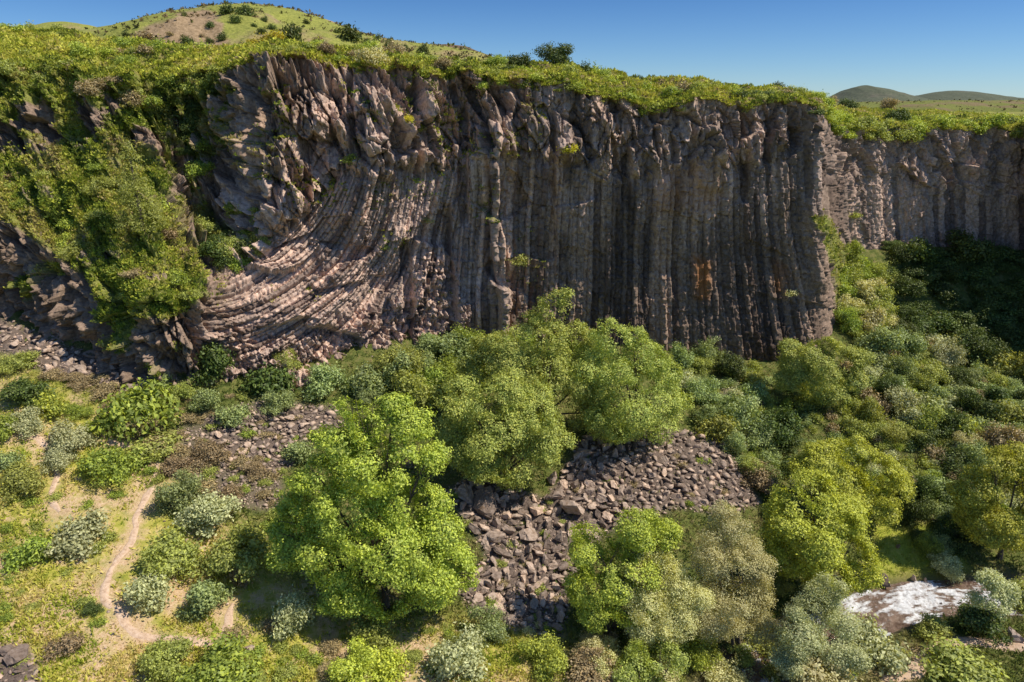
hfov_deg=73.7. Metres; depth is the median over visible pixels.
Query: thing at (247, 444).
boulder
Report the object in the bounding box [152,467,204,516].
shrub
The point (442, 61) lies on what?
shrub
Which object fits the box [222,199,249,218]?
shrub
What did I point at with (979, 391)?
shrub
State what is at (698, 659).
shrub
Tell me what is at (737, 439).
shrub
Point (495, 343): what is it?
broadleaf tree
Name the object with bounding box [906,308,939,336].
shrub
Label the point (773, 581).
shrub
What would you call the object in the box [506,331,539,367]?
shrub
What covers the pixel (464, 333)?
shrub
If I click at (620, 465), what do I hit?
boulder
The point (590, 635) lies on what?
shrub
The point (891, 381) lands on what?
shrub
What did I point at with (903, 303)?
shrub
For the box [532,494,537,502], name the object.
boulder
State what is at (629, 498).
boulder
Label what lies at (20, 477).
shrub
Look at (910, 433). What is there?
shrub
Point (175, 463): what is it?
shrub
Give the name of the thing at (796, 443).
shrub
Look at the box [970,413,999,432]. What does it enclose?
shrub
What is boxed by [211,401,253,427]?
shrub
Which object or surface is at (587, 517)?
boulder
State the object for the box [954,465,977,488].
shrub
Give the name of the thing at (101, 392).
shrub
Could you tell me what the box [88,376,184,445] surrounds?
shrub
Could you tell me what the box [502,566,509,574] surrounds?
boulder
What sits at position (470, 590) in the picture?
boulder
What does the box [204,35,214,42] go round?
hill tree
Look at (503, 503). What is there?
boulder
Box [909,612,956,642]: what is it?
shrub
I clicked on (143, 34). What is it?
hill tree
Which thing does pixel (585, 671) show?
shrub
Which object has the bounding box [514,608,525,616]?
boulder
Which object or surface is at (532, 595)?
boulder
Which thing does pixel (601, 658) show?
shrub
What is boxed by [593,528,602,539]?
boulder
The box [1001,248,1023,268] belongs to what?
shrub
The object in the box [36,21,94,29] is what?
hill
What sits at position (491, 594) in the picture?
boulder
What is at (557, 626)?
boulder
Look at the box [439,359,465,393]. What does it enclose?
shrub
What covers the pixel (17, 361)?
shrub
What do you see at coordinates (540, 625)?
boulder
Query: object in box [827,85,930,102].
hill
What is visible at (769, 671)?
shrub
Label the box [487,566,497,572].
boulder
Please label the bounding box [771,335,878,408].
broadleaf tree
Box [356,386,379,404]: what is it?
shrub
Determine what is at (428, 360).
shrub
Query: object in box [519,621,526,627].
boulder
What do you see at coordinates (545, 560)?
boulder
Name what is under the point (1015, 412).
shrub
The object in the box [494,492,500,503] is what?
boulder
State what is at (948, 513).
shrub
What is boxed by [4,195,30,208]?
shrub
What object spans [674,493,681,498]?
boulder
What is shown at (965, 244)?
shrub
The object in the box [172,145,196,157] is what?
shrub
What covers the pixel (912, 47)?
sky
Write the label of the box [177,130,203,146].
shrub
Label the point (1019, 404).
shrub
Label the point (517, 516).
boulder
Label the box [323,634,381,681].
shrub
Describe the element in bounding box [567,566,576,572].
boulder
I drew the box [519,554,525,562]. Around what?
boulder
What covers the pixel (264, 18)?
hill tree
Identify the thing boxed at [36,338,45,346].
boulder
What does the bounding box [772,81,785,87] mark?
shrub
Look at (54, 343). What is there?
boulder
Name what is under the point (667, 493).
boulder
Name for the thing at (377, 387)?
shrub
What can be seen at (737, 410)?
shrub
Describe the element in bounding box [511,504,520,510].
boulder
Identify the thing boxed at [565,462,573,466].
boulder
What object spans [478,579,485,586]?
boulder
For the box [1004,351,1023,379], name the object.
shrub
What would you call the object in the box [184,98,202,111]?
shrub
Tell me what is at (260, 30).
hill tree
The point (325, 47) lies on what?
shrub
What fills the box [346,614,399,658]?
shrub
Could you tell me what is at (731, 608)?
willow tree
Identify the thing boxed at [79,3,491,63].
hill
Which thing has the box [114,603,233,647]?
path
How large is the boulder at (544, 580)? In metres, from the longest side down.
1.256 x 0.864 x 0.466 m
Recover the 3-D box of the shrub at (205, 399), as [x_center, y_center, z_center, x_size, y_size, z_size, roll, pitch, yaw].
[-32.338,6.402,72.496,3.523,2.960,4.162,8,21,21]
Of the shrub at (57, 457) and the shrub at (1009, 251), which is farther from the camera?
the shrub at (1009, 251)
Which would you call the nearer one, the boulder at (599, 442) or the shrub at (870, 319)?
the boulder at (599, 442)
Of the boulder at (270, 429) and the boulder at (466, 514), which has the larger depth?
the boulder at (270, 429)
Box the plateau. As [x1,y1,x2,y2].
[0,28,1023,132]
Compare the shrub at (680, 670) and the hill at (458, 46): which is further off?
the hill at (458, 46)
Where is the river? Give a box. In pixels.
[707,578,1023,681]
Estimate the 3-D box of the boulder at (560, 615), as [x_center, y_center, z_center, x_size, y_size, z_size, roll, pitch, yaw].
[4.160,23.637,58.558,0.905,0.561,1.182,-26,31,2]
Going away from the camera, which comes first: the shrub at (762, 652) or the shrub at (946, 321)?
the shrub at (762, 652)
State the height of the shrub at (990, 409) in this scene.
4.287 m
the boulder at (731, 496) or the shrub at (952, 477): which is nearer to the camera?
the boulder at (731, 496)
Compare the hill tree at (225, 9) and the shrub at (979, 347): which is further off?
the hill tree at (225, 9)
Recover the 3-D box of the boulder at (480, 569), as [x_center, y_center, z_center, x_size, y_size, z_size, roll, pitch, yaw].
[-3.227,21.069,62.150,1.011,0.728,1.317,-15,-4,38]
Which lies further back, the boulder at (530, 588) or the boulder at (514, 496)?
the boulder at (514, 496)
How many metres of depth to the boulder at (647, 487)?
71.13 m
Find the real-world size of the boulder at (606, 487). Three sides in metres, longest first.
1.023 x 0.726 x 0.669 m
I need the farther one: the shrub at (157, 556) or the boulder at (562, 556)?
the boulder at (562, 556)
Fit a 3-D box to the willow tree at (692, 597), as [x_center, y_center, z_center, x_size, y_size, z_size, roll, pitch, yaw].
[12.629,21.652,55.120,8.598,9.393,5.422,0,20,0]
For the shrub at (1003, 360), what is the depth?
94.70 m
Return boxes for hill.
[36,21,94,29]
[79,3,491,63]
[441,44,486,54]
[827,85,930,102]
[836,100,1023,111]
[916,91,1023,100]
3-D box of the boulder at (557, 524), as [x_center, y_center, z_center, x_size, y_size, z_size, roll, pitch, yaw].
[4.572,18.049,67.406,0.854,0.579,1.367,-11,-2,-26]
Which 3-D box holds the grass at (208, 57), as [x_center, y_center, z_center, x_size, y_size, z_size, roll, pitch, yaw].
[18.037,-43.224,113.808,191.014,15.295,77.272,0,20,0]
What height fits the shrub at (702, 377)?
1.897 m
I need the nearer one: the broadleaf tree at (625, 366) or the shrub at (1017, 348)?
the broadleaf tree at (625, 366)
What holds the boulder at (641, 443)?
on the ground at (126, 566)
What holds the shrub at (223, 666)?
on the ground at (126, 566)
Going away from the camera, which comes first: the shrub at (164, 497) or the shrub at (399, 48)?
the shrub at (164, 497)
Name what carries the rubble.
on the ground at (126, 566)
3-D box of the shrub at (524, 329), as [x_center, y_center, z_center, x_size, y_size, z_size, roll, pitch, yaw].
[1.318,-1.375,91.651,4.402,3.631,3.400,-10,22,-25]
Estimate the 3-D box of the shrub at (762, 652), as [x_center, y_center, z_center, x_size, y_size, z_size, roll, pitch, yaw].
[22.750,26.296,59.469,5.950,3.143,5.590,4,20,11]
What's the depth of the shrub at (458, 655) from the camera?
51.67 m
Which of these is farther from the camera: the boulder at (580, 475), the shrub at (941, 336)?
the shrub at (941, 336)
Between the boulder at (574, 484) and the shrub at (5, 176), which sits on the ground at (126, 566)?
the boulder at (574, 484)
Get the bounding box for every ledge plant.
[338,153,359,164]
[404,114,414,121]
[417,124,426,131]
[423,217,433,223]
[508,253,531,266]
[556,143,579,153]
[782,289,800,296]
[847,210,865,218]
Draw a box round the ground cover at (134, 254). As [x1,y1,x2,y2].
[0,50,1023,376]
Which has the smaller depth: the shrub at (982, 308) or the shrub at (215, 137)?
the shrub at (215, 137)
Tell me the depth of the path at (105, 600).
59.11 m
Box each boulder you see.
[0,334,10,342]
[0,644,13,656]
[3,643,29,665]
[10,339,18,346]
[15,335,22,341]
[23,328,32,332]
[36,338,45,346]
[37,348,50,352]
[44,364,53,370]
[50,341,59,345]
[58,348,67,356]
[65,358,74,364]
[67,367,74,373]
[73,364,86,371]
[109,365,117,368]
[214,431,222,437]
[217,461,225,466]
[238,448,247,455]
[243,441,250,447]
[243,644,254,652]
[250,445,256,452]
[266,426,273,432]
[285,415,294,419]
[286,408,295,413]
[299,422,309,427]
[454,483,473,504]
[460,502,466,509]
[460,511,473,517]
[466,580,475,594]
[467,523,480,533]
[473,485,496,519]
[473,567,482,575]
[473,592,482,602]
[474,515,481,521]
[476,482,483,489]
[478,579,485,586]
[479,524,489,531]
[480,586,489,593]
[481,533,489,543]
[481,570,489,576]
[483,541,489,550]
[485,579,491,587]
[487,530,505,542]
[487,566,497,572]
[487,592,495,600]
[490,556,497,566]
[491,518,500,527]
[491,571,501,581]
[491,601,503,610]
[493,545,511,557]
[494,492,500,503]
[496,583,503,590]
[496,593,504,602]
[500,494,509,501]
[500,499,505,507]
[500,511,511,518]
[501,523,509,530]
[501,539,509,545]
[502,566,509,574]
[503,526,515,534]
[504,488,513,493]
[504,572,509,581]
[504,614,516,624]
[505,519,517,525]
[505,590,515,599]
[508,559,515,567]
[509,604,520,610]
[510,493,519,499]
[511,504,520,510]
[511,513,522,518]
[511,538,518,546]
[511,599,522,604]
[514,548,524,555]
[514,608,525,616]
[515,525,525,529]
[516,580,525,588]
[518,509,529,517]
[518,587,524,593]
[519,528,537,540]
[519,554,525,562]
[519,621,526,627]
[520,569,528,575]
[521,575,525,582]
[522,495,527,504]
[525,514,530,522]
[525,543,532,553]
[526,520,531,527]
[526,553,532,559]
[526,561,534,569]
[527,585,534,592]
[527,614,533,622]
[528,568,535,573]
[529,506,543,515]
[529,593,536,598]
[530,598,538,608]
[531,572,536,581]
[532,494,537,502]
[532,543,542,550]
[533,581,541,589]
[534,550,543,556]
[535,609,541,616]
[537,616,544,622]
[538,566,546,574]
[538,590,547,599]
[538,621,542,630]
[539,596,544,607]
[540,577,548,584]
[542,553,549,563]
[543,485,563,499]
[543,530,549,540]
[544,539,550,549]
[545,517,551,526]
[547,471,556,484]
[547,561,558,570]
[547,593,554,599]
[549,605,554,614]
[550,546,563,551]
[550,573,564,579]
[551,583,560,589]
[551,623,562,630]
[552,505,561,514]
[553,529,562,541]
[554,522,562,526]
[556,603,565,612]
[556,610,564,622]
[557,552,567,558]
[558,479,567,490]
[558,500,584,514]
[558,561,568,570]
[559,596,564,604]
[561,468,568,473]
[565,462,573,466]
[566,520,575,531]
[567,473,574,480]
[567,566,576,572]
[570,479,578,488]
[570,496,583,501]
[573,452,583,459]
[576,470,584,480]
[577,448,591,456]
[580,457,591,465]
[580,464,587,470]
[581,439,588,448]
[582,435,593,440]
[583,493,588,503]
[584,480,594,486]
[584,513,590,521]
[585,486,594,495]
[586,518,595,527]
[587,502,596,508]
[588,466,595,476]
[591,451,599,457]
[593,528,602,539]
[595,493,607,502]
[595,508,600,518]
[596,461,605,470]
[596,505,607,509]
[597,437,603,444]
[597,456,608,463]
[597,473,609,479]
[598,487,605,493]
[599,518,607,527]
[602,443,611,450]
[602,511,612,520]
[604,482,609,490]
[607,461,616,466]
[607,467,616,475]
[607,494,615,501]
[608,501,618,507]
[610,480,618,488]
[611,507,621,512]
[612,448,618,457]
[615,461,624,470]
[616,443,625,451]
[618,485,624,495]
[619,457,630,463]
[621,472,628,477]
[623,502,627,511]
[624,484,632,494]
[625,464,634,474]
[625,494,634,501]
[638,441,645,445]
[642,454,650,461]
[644,484,650,490]
[648,473,656,477]
[660,455,668,463]
[661,469,666,476]
[662,477,672,483]
[663,490,669,496]
[665,442,672,449]
[674,483,683,487]
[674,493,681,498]
[681,484,688,492]
[691,476,696,483]
[693,444,701,447]
[694,434,705,438]
[698,488,707,495]
[699,499,708,504]
[700,442,708,447]
[708,494,714,500]
[714,488,721,493]
[717,461,726,467]
[727,494,734,498]
[738,492,743,498]
[877,573,890,587]
[1007,627,1023,642]
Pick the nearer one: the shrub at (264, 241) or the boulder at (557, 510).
the boulder at (557, 510)
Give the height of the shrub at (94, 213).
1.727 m
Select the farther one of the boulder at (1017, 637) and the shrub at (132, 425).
the shrub at (132, 425)
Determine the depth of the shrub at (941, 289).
104.56 m
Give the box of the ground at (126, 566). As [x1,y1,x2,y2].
[0,246,1023,681]
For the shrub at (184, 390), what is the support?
on the ground at (126, 566)
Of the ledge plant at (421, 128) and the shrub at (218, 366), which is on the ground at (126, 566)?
the shrub at (218, 366)
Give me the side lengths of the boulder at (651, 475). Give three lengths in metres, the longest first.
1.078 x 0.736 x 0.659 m
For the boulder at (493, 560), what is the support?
on the ground at (126, 566)
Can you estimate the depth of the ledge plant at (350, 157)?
79.03 m
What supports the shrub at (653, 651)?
on the ground at (126, 566)
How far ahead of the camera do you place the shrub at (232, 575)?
57.19 m
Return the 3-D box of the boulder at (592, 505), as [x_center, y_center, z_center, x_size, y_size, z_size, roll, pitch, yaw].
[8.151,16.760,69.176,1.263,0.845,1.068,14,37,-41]
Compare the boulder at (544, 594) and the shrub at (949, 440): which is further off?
the shrub at (949, 440)
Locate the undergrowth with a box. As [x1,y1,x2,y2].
[0,20,1023,681]
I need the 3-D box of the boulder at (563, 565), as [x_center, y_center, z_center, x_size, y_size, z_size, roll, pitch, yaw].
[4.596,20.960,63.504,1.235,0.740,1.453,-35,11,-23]
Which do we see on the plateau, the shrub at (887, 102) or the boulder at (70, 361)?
the shrub at (887, 102)
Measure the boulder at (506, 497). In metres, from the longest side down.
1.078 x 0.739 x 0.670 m
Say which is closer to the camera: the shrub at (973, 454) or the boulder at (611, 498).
the boulder at (611, 498)
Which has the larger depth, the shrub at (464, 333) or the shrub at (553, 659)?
the shrub at (464, 333)
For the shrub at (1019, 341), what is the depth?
100.00 m
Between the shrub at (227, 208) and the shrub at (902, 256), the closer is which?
the shrub at (227, 208)
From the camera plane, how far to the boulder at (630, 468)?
73.09 m
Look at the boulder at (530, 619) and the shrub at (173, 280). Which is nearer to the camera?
the boulder at (530, 619)
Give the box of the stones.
[4,406,533,676]
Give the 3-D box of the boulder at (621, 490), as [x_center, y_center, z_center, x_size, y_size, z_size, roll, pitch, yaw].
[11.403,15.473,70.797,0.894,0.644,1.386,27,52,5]
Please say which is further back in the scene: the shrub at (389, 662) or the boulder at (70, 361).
the boulder at (70, 361)
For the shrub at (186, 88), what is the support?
on the plateau
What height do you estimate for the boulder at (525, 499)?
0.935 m
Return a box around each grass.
[0,23,1023,131]
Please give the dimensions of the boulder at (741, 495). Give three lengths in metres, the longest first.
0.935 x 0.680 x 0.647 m
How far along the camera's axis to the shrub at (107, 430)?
67.92 m
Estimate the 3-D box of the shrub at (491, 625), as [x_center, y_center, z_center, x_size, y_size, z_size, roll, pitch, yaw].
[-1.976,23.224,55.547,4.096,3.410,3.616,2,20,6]
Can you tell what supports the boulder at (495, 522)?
on the ground at (126, 566)
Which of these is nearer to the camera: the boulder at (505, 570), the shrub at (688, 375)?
the boulder at (505, 570)
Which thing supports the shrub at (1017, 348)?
on the ground at (126, 566)
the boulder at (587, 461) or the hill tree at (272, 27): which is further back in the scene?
the hill tree at (272, 27)
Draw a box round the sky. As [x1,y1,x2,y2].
[0,0,1023,97]
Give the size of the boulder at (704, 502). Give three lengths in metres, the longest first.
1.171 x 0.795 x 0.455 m
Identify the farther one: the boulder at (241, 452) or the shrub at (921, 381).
the shrub at (921, 381)
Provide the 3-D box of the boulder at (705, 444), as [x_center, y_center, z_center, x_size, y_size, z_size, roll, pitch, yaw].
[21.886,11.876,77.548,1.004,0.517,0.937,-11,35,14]
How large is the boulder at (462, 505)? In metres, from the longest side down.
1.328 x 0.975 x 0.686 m
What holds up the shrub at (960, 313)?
on the ground at (126, 566)
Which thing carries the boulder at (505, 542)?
on the ground at (126, 566)
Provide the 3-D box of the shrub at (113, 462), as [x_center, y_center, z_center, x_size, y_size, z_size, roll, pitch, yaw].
[-37.452,11.522,64.362,5.592,3.849,6.385,6,21,17]
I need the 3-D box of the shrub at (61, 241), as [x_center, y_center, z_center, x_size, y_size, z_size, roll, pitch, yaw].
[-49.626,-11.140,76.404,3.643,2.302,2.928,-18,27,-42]
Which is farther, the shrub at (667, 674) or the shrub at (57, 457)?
the shrub at (57, 457)
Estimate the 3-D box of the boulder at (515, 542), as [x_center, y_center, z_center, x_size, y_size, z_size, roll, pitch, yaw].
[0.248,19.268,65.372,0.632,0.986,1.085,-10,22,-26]
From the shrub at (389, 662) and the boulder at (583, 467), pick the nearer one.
the shrub at (389, 662)
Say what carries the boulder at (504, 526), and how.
on the ground at (126, 566)
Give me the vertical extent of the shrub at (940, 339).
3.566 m
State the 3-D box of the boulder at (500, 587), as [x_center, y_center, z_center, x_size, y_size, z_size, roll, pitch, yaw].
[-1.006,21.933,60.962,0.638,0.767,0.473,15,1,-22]
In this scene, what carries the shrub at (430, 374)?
on the ground at (126, 566)
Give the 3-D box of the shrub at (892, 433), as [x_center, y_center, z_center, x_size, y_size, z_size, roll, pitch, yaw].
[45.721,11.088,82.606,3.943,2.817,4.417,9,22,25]
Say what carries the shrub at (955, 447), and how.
on the ground at (126, 566)
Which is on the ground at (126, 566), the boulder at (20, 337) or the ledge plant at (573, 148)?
the boulder at (20, 337)
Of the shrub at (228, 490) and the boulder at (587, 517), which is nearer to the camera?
the shrub at (228, 490)
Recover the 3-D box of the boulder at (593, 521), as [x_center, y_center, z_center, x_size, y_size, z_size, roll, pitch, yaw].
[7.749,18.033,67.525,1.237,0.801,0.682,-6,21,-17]
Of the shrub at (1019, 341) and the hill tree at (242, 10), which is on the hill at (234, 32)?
the hill tree at (242, 10)
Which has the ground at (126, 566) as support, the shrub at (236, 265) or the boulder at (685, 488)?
the boulder at (685, 488)
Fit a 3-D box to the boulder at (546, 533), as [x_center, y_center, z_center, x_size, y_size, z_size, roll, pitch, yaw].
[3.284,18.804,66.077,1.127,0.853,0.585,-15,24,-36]
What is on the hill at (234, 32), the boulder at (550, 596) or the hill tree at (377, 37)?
the hill tree at (377, 37)
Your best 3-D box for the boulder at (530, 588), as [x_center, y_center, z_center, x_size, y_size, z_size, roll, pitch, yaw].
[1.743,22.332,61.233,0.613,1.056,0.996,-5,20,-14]
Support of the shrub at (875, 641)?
on the ground at (126, 566)
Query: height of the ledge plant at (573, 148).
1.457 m
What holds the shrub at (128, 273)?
on the cliff
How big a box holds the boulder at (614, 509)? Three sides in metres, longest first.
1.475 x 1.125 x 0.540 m
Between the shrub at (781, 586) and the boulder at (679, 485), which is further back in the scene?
the boulder at (679, 485)
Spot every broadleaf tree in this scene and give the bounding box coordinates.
[256,391,480,623]
[432,365,580,493]
[455,285,613,436]
[561,505,683,634]
[568,315,698,449]
[757,465,889,599]
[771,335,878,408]
[786,431,916,526]
[945,438,1023,560]
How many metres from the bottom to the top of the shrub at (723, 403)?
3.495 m
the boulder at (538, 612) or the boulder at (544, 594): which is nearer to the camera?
the boulder at (538, 612)
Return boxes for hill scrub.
[82,0,1023,111]
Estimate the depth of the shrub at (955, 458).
78.51 m
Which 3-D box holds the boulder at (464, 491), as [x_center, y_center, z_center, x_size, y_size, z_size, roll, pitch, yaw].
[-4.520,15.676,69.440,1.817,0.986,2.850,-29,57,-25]
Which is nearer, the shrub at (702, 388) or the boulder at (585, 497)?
the boulder at (585, 497)
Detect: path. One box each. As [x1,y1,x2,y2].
[18,432,60,512]
[99,433,159,608]
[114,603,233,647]
[882,636,1023,681]
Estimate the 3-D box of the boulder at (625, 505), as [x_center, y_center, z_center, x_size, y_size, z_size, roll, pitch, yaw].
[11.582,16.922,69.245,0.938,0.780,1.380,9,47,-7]
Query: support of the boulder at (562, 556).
on the ground at (126, 566)
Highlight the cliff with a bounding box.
[0,51,1023,392]
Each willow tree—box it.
[617,549,719,648]
[681,497,783,652]
[763,570,875,681]
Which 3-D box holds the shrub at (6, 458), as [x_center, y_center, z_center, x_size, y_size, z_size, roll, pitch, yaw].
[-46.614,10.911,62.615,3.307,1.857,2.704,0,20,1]
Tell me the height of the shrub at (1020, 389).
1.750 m
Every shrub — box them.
[0,350,42,373]
[0,375,57,409]
[0,410,21,443]
[0,450,29,471]
[0,460,52,507]
[0,532,52,576]
[3,172,20,181]
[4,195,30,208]
[4,404,47,439]
[28,389,76,421]
[34,442,80,476]
[38,626,89,666]
[40,502,115,562]
[44,417,102,454]
[52,232,75,248]
[52,371,84,380]
[53,242,83,261]
[62,401,95,421]
[64,375,92,391]
[71,440,151,486]
[79,600,105,616]
[80,175,116,196]
[81,380,122,400]
[81,418,103,436]
[83,207,116,219]
[85,264,99,272]
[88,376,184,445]
[96,406,125,437]
[109,137,171,233]
[115,569,176,614]
[117,267,146,282]
[117,413,158,442]
[123,429,190,465]
[133,627,194,681]
[134,522,210,582]
[137,434,171,455]
[144,372,174,389]
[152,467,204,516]
[156,103,189,120]
[156,452,192,475]
[161,227,181,240]
[167,268,192,287]
[167,379,202,402]
[167,489,244,539]
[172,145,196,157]
[174,625,270,681]
[175,578,236,622]
[176,244,197,257]
[177,110,198,132]
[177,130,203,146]
[179,73,211,96]
[182,475,220,495]
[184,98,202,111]
[184,160,215,178]
[186,386,223,414]
[187,342,238,389]
[188,439,232,465]
[196,235,228,258]
[197,134,218,143]
[199,520,270,585]
[201,105,227,121]
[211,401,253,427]
[218,482,244,500]
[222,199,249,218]
[226,567,257,588]
[227,250,254,273]
[231,234,249,256]
[235,362,304,398]
[240,460,266,478]
[241,29,286,43]
[246,228,271,242]
[246,236,270,258]
[247,669,268,681]
[257,387,297,418]
[269,583,317,642]
[271,347,302,370]
[275,438,317,464]
[284,42,305,52]
[301,361,349,402]
[316,40,336,55]
[317,659,333,681]
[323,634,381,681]
[342,356,385,393]
[342,369,386,398]
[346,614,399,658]
[349,45,391,66]
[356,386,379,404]
[365,643,413,681]
[370,343,425,385]
[378,344,418,391]
[385,364,447,418]
[387,39,409,53]
[411,334,441,356]
[417,363,450,398]
[418,333,439,347]
[420,349,436,372]
[420,615,490,681]
[424,352,478,393]
[431,56,453,69]
[433,326,486,363]
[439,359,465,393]
[443,322,485,355]
[456,675,482,681]
[464,602,509,649]
[483,53,509,65]
[505,50,533,67]
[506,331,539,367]
[512,319,534,336]
[518,629,573,681]
[532,41,574,63]
[537,357,566,379]
[538,337,581,350]
[563,642,619,681]
[567,635,604,661]
[578,628,604,641]
[587,647,616,680]
[598,635,622,658]
[610,639,691,681]
[631,74,644,79]
[636,629,675,659]
[647,654,679,681]
[665,658,685,677]
[667,341,697,371]
[672,365,701,391]
[672,634,721,677]
[682,625,723,665]
[683,374,722,405]
[688,336,725,360]
[690,411,740,443]
[691,355,717,374]
[694,372,712,382]
[701,651,756,681]
[707,392,766,433]
[712,350,747,382]
[719,396,740,414]
[721,429,747,455]
[725,639,755,668]
[736,367,768,386]
[738,377,771,403]
[739,453,766,477]
[739,457,784,494]
[740,416,754,437]
[742,536,763,559]
[744,396,761,408]
[744,423,778,453]
[744,617,784,660]
[746,576,781,600]
[748,403,806,448]
[753,463,780,495]
[757,501,769,522]
[758,659,783,681]
[763,642,863,681]
[767,574,796,597]
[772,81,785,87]
[772,428,804,453]
[779,451,800,473]
[830,94,838,105]
[833,306,864,335]
[837,282,852,296]
[838,97,860,108]
[838,414,874,436]
[840,382,861,396]
[842,242,864,263]
[844,239,865,257]
[844,607,917,681]
[851,394,889,422]
[852,325,907,362]
[857,304,888,333]
[857,348,894,373]
[858,420,893,442]
[859,387,893,414]
[860,365,883,378]
[869,261,897,277]
[872,372,903,401]
[877,419,908,442]
[880,97,899,109]
[881,240,902,249]
[881,382,927,416]
[883,480,920,500]
[885,271,931,297]
[887,353,926,381]
[888,243,914,266]
[889,325,931,357]
[891,299,913,309]
[891,318,919,331]
[893,236,940,264]
[895,305,918,320]
[895,324,931,350]
[897,425,952,450]
[897,491,939,526]
[899,424,926,446]
[903,402,948,436]
[904,262,942,283]
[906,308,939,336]
[906,370,936,389]
[906,629,1014,681]
[909,350,933,362]
[909,527,927,540]
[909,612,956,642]
[911,528,944,556]
[914,475,942,503]
[915,384,957,430]
[917,362,952,383]
[920,471,954,503]
[923,308,965,331]
[923,501,953,521]
[924,337,935,348]
[925,278,962,302]
[925,331,957,347]
[926,331,950,341]
[926,549,966,585]
[927,334,967,367]
[928,528,953,556]
[930,446,971,476]
[934,406,970,438]
[936,479,969,503]
[936,502,956,522]
[938,224,997,266]
[940,308,981,324]
[940,365,972,385]
[941,437,956,449]
[943,323,993,359]
[943,383,980,399]
[943,441,978,452]
[943,467,970,487]
[945,414,984,438]
[947,522,986,551]
[949,593,1014,645]
[950,430,984,450]
[951,388,984,414]
[953,439,996,465]
[954,317,996,338]
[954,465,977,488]
[959,459,982,468]
[960,395,1010,425]
[961,298,1005,322]
[963,366,984,384]
[964,333,1012,366]
[965,386,987,399]
[966,567,1023,626]
[969,420,1023,449]
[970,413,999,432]
[972,460,1009,485]
[974,363,1007,376]
[975,384,1015,402]
[980,347,1022,377]
[987,394,1023,425]
[988,421,1010,438]
[992,243,1019,261]
[993,324,1018,339]
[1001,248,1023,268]
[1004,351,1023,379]
[1006,114,1020,123]
[1006,327,1023,346]
[1006,575,1023,613]
[1007,384,1023,397]
[1008,344,1023,356]
[1011,387,1023,402]
[1012,396,1023,409]
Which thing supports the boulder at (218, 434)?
on the ground at (126, 566)
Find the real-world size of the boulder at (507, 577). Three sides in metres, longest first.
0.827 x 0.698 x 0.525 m
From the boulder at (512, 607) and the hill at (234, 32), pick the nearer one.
the boulder at (512, 607)
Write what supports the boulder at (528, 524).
on the ground at (126, 566)
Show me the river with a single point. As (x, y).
(897, 606)
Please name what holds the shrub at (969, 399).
on the ground at (126, 566)
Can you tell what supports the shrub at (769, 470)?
on the ground at (126, 566)
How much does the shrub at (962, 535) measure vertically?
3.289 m
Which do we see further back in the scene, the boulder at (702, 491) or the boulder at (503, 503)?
the boulder at (702, 491)
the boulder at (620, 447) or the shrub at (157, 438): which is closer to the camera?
the shrub at (157, 438)
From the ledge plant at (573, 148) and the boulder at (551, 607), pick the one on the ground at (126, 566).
the boulder at (551, 607)
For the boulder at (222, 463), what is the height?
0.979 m
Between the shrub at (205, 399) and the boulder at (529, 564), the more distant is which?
the shrub at (205, 399)
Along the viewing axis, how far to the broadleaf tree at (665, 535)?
54.77 m
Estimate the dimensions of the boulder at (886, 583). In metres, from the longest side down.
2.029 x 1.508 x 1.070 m
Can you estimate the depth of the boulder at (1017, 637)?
58.78 m
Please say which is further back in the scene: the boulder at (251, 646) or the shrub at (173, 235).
the shrub at (173, 235)
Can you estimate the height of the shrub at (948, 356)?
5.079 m
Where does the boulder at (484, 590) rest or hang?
on the ground at (126, 566)
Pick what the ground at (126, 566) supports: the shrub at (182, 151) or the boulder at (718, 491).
the boulder at (718, 491)
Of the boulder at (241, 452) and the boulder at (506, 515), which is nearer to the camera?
the boulder at (506, 515)
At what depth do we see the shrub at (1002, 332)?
100.65 m
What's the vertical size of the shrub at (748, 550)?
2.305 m
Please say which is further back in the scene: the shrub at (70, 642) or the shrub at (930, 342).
the shrub at (930, 342)
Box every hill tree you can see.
[121,32,130,36]
[127,30,159,39]
[180,35,196,42]
[203,20,214,27]
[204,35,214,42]
[214,31,228,41]
[217,0,235,14]
[228,14,241,23]
[234,4,261,16]
[255,26,266,34]
[261,15,267,22]
[266,23,277,30]
[278,21,306,40]
[302,19,310,24]
[312,35,324,41]
[335,22,362,42]
[373,30,380,41]
[382,37,392,47]
[415,43,432,54]
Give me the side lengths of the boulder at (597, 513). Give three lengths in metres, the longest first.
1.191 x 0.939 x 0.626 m
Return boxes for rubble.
[0,318,763,681]
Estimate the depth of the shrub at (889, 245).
110.06 m
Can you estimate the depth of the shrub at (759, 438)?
78.52 m
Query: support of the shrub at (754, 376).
on the ground at (126, 566)
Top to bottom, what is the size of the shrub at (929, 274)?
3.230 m
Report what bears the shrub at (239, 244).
on the cliff
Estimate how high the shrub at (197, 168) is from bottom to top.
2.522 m
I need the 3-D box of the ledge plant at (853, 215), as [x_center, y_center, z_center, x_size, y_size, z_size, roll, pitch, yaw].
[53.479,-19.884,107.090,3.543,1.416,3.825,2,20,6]
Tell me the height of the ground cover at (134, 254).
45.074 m
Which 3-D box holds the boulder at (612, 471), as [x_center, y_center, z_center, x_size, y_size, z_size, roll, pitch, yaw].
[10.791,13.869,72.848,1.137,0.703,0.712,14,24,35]
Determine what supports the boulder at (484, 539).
on the ground at (126, 566)
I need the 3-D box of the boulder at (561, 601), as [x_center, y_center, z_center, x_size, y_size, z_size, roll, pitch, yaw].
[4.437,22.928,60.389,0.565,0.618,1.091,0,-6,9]
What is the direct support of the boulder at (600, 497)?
on the ground at (126, 566)

